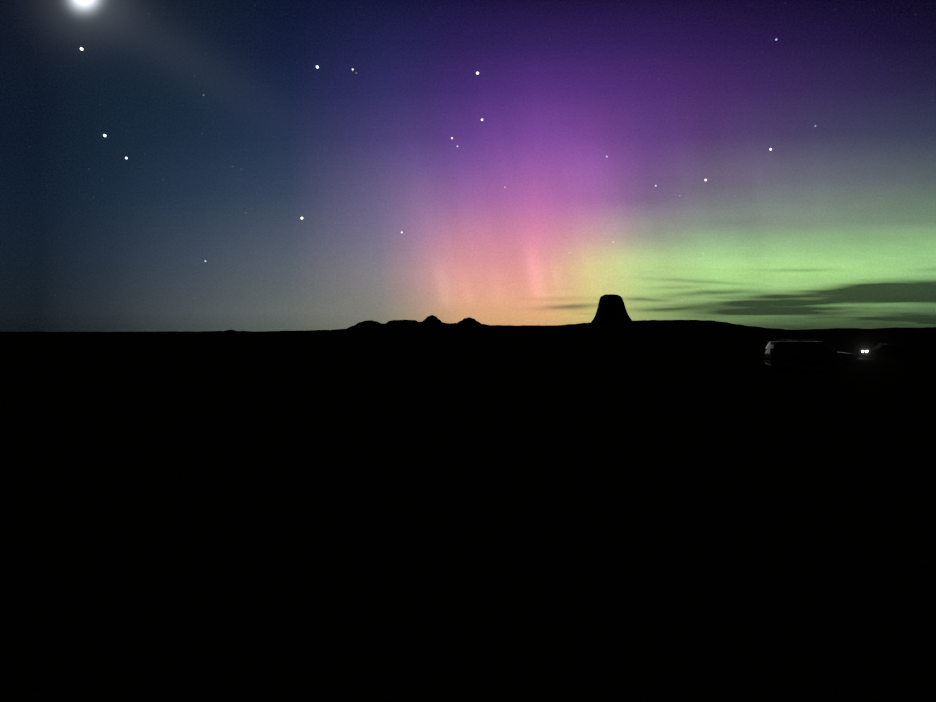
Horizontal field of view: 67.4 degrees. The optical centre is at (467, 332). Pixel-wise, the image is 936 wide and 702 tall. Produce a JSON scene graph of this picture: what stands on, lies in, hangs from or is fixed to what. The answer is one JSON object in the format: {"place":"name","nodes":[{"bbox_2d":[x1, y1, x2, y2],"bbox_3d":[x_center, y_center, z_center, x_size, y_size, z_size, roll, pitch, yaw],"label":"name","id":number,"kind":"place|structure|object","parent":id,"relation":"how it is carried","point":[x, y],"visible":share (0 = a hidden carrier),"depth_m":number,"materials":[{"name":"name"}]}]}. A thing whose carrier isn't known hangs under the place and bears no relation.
{"place":"outdoors","nodes":[
{"label":"outdoors","id":0,"kind":"place"},
{"bbox_2d":[0,315,935,701],"bbox_3d":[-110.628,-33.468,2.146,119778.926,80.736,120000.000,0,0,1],"label":"prairie ground","id":1,"kind":"structure","parent":0,"point":[436,509],"depth_m":7.16,"materials":[{"name":"black"}]},
{"bbox_2d":[591,294,631,321],"bbox_3d":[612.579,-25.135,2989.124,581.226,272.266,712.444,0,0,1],"label":"butte","id":2,"kind":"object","parent":1,"relation":"on","point":[611,307],"depth_m":2927.72,"materials":[{"name":"black stone"}]},
{"bbox_2d":[763,339,858,371],"bbox_3d":[21.151,1.406,43.513,5.030,1.943,2.470,0,0,9],"label":"parked suv","id":3,"kind":"object","parent":1,"relation":"on","point":[787,354],"visible":0.98,"depth_m":42.70,"materials":[{"name":"grey paint"}]},
{"bbox_2d":[862,344,910,358],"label":"distant suv","id":4,"kind":"object","parent":1,"relation":"on","point":[896,351],"visible":1,"depth_m":89.01,"materials":[{"name":"grey paint"}]},
{"bbox_2d":[0,0,935,331],"label":"sky","id":5,"kind":"structure","parent":0,"point":[166,165],"materials":[{"name":"multicoloured"}]}
]}

